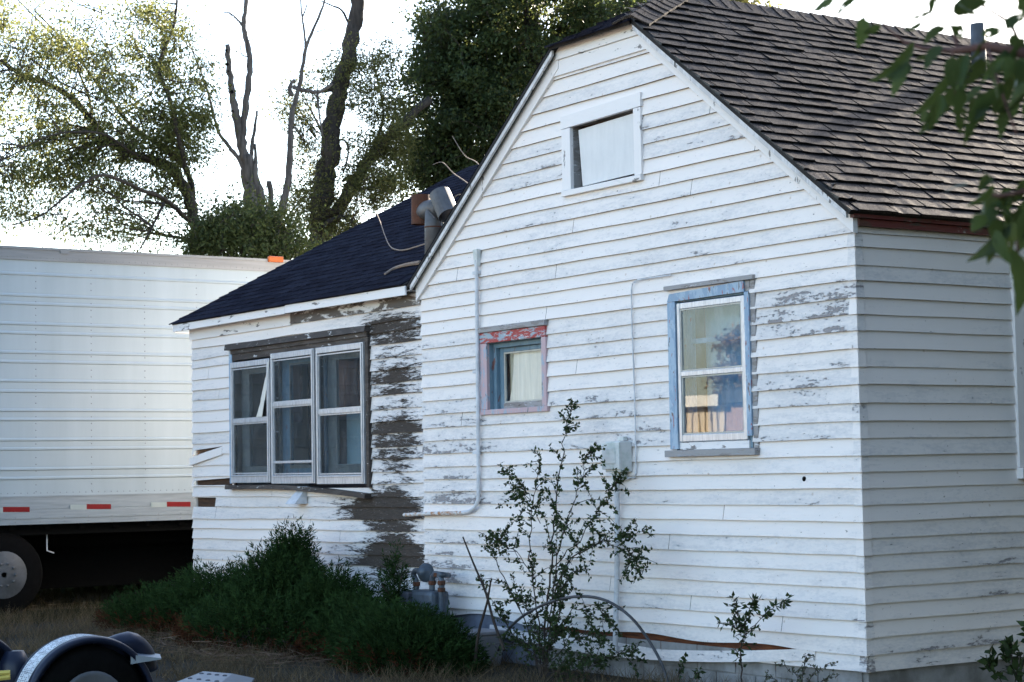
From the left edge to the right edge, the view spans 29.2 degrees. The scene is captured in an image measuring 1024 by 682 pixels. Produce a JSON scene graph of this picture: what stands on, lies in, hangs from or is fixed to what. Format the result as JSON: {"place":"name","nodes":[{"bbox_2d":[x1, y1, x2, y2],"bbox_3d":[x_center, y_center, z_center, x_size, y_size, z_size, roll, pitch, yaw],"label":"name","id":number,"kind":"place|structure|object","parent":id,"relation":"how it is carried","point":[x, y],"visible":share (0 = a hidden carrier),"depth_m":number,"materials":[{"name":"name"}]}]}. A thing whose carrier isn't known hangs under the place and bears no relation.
{"place":"outdoors","nodes":[
{"label":"outdoors","id":0,"kind":"place"},
{"bbox_2d":[28,601,111,609],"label":"dirt path","id":1,"kind":"structure","parent":0,"point":[68,604],"depth_m":23.15,"materials":[{"name":"brown soil"}]},
{"bbox_2d":[0,582,179,626],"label":"grass","id":2,"kind":"structure","parent":0,"point":[66,595],"depth_m":23.30,"materials":[{"name":"green plant"}]},
{"bbox_2d":[0,585,837,681],"bbox_3d":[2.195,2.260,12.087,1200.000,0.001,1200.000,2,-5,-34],"label":"ground","id":3,"kind":"structure","parent":0,"point":[168,663],"depth_m":15.18,"materials":[{"name":"brown plant"}]},
{"bbox_2d":[39,582,182,592],"bbox_3d":[-5.806,2.060,26.615,4.040,2.716,4.178,-1,-4,4],"label":"scrub bush","id":4,"kind":"object","parent":3,"relation":"on","point":[139,586],"depth_m":25.61,"materials":[{"name":"green plant"}]},
{"bbox_2d":[0,0,245,253],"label":"elm tree","id":5,"kind":"object","parent":3,"relation":"on","point":[175,128],"visible":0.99,"depth_m":30.27,"materials":[{"name":"green plant"}]},
{"bbox_2d":[0,631,253,681],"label":"tow dolly","id":6,"kind":"object","parent":3,"relation":"on","point":[127,656],"visible":1,"depth_m":10.34,"materials":[{"name":"grey metal"}]},
{"bbox_2d":[0,245,289,616],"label":"semi trailer","id":7,"kind":"object","parent":3,"relation":"on","point":[96,448],"visible":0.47,"depth_m":22.17,"materials":[{"name":"silver metal"}]},
{"bbox_2d":[45,623,339,670],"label":"dead stalks","id":8,"kind":"object","parent":3,"relation":"on","point":[226,654],"visible":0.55,"depth_m":15.90,"materials":[{"name":"brown plant"}]},
{"bbox_2d":[147,164,335,259],"bbox_3d":[-3.831,0.491,28.791,2.802,6.062,3.534,-1,-4,4],"label":"bush","id":9,"kind":"object","parent":3,"relation":"on","point":[246,230],"visible":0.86,"depth_m":28.35,"materials":[{"name":"green plant"}]},
{"bbox_2d":[92,515,409,662],"bbox_3d":[-2.451,2.233,17.621,1.566,1.364,5.569,2,-5,-34],"label":"juniper bush","id":10,"kind":"object","parent":3,"relation":"on","point":[288,590],"visible":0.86,"depth_m":16.86,"materials":[{"name":"green plant"}]},
{"bbox_2d":[186,0,338,217],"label":"dead tree","id":11,"kind":"object","parent":3,"relation":"on","point":[247,162],"visible":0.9,"depth_m":33.01,"materials":[{"name":"brown wood"}]},
{"bbox_2d":[249,0,435,248],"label":"leaning tree","id":12,"kind":"object","parent":3,"relation":"on","point":[381,184],"visible":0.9,"depth_m":34.94,"materials":[{"name":"green plant"}]},
{"bbox_2d":[319,539,491,678],"bbox_3d":[-0.910,2.130,15.071,1.102,1.168,2.009,1,-4,-23],"label":"juniper bush","id":13,"kind":"object","parent":3,"relation":"on","point":[401,634],"visible":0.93,"depth_m":14.58,"materials":[{"name":"green plant"}]},
{"bbox_2d":[474,580,490,660],"bbox_3d":[-0.214,2.046,14.315,0.028,0.605,0.244,2,-5,-34],"label":"dead stick","id":14,"kind":"object","parent":3,"relation":"on","point":[479,630],"visible":1,"depth_m":14.33,"materials":[{"name":"brown wood"}]},
{"bbox_2d":[461,628,505,665],"bbox_3d":[-0.252,2.374,15.184,0.310,0.268,0.350,2,-5,-34],"label":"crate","id":15,"kind":"object","parent":3,"relation":"on","point":[489,636],"visible":0.31,"depth_m":15.07,"materials":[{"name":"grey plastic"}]},
{"bbox_2d":[462,537,505,650],"bbox_3d":[-0.210,1.850,14.407,0.026,0.814,0.541,2,-5,-34],"label":"dead stick","id":16,"kind":"object","parent":3,"relation":"on","point":[493,619],"visible":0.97,"depth_m":14.33,"materials":[{"name":"brown wood"}]},
{"bbox_2d":[383,0,646,202],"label":"dense tree","id":17,"kind":"object","parent":3,"relation":"on","point":[476,101],"visible":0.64,"depth_m":36.25,"materials":[{"name":"green plant"}]},
{"bbox_2d":[475,398,656,681],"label":"sapling","id":18,"kind":"object","parent":3,"relation":"on","point":[560,630],"visible":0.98,"depth_m":14.01,"materials":[{"name":"green plant"}]},
{"bbox_2d":[497,595,668,681],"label":"hose","id":19,"kind":"object","parent":3,"relation":"on","point":[611,603],"visible":0.91,"depth_m":13.42,"materials":[{"name":"black rubber"}]},
{"bbox_2d":[676,652,705,681],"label":"seedling","id":20,"kind":"object","parent":3,"relation":"on","point":[696,673],"visible":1,"depth_m":12.93,"materials":[{"name":"green plant"}]},
{"bbox_2d":[715,591,793,681],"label":"sapling","id":21,"kind":"object","parent":3,"relation":"on","point":[742,627],"visible":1,"depth_m":12.45,"materials":[{"name":"green plant"}]},
{"bbox_2d":[730,0,781,7],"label":"lone tree","id":22,"kind":"object","parent":3,"relation":"on","point":[755,2],"visible":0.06,"depth_m":41.15,"materials":[{"name":"green plant"}]},
{"bbox_2d":[764,653,839,681],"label":"weed","id":23,"kind":"object","parent":3,"relation":"on","point":[803,668],"visible":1,"depth_m":11.90,"materials":[{"name":"green plant"}]},
{"bbox_2d":[813,0,1023,315],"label":"overhanging tree","id":24,"kind":"object","parent":3,"relation":"on","point":[936,103],"visible":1,"depth_m":3.03,"materials":[{"name":"green plant"}]},
{"bbox_2d":[977,621,1023,681],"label":"side shrub","id":25,"kind":"object","parent":3,"relation":"on","point":[1008,648],"visible":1,"depth_m":12.14,"materials":[{"name":"green plant"}]},
{"bbox_2d":[0,0,1023,253],"label":"sky","id":26,"kind":"structure","parent":0,"point":[275,27],"materials":[{"name":"white"}]},
{"bbox_2d":[169,0,1023,681],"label":"house","id":27,"kind":"structure","parent":0,"point":[729,286],"depth_m":13.95,"materials":[{"name":"paint"}]},
{"bbox_2d":[224,325,372,521],"bbox_3d":[-1.659,0.856,18.603,0.980,1.800,2.900,2,-5,-34],"label":"triple window","id":28,"kind":"structure","parent":27,"relation":"in","point":[338,402],"depth_m":18.39,"materials":[{"name":"wood"}]},
{"bbox_2d":[375,210,424,250],"bbox_3d":[-1.203,-1.121,19.359,0.221,0.708,2.710,0,-4,-14],"label":"dry vine","id":29,"kind":"object","parent":27,"relation":"on","point":[394,248],"visible":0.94,"depth_m":18.45,"materials":[{"name":"grey plant"}]},
{"bbox_2d":[384,260,420,274],"bbox_3d":[-0.930,-0.642,17.298,0.417,0.102,0.147,-4,-5,36],"label":"fallen branch","id":30,"kind":"object","parent":27,"relation":"on","point":[404,265],"visible":0.95,"depth_m":17.35,"materials":[{"name":"wood"}]},
{"bbox_2d":[399,563,450,616],"bbox_3d":[-0.740,2.050,15.878,0.566,0.502,0.327,-3,-4,22],"label":"gas meter","id":31,"kind":"object","parent":27,"relation":"attached to","point":[425,572],"visible":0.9,"depth_m":15.77,"materials":[{"name":"grey metal"}]},
{"bbox_2d":[433,162,467,182],"bbox_3d":[-0.622,-1.717,20.334,0.014,0.347,0.747,2,-5,-34],"label":"bare twig","id":32,"kind":"object","parent":27,"relation":"on","point":[452,172],"visible":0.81,"depth_m":20.32,"materials":[{"name":"wood"}]},
{"bbox_2d":[452,136,478,164],"bbox_3d":[-0.454,-1.928,20.093,0.014,0.431,0.574,2,-5,-34],"label":"bare twig","id":33,"kind":"object","parent":27,"relation":"on","point":[463,153],"visible":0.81,"depth_m":20.13,"materials":[{"name":"wood"}]},
{"bbox_2d":[478,319,576,414],"bbox_3d":[0.149,0.219,15.459,0.400,0.700,0.950,2,-5,-34],"label":"small window","id":34,"kind":"structure","parent":27,"relation":"in","point":[526,342],"depth_m":15.48,"materials":[{"name":"grey wood"}]},
{"bbox_2d":[560,92,644,196],"bbox_3d":[0.699,-1.436,14.494,0.145,0.635,0.985,2,-5,-34],"label":"attic window","id":35,"kind":"structure","parent":27,"relation":"in","point":[602,147],"depth_m":14.49,"materials":[{"name":"grey wood"}]},
{"bbox_2d":[663,274,759,456],"bbox_3d":[1.448,0.188,13.437,0.307,1.196,0.950,2,-5,-34],"label":"double hung window","id":36,"kind":"structure","parent":27,"relation":"in","point":[729,315],"depth_m":13.59,"materials":[{"name":"blue wood"}]},
{"bbox_2d":[1010,273,1023,478],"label":"side window","id":37,"kind":"structure","parent":27,"relation":"in","point":[1018,321],"depth_m":13.00,"materials":[{"name":"white glass"}]}
]}

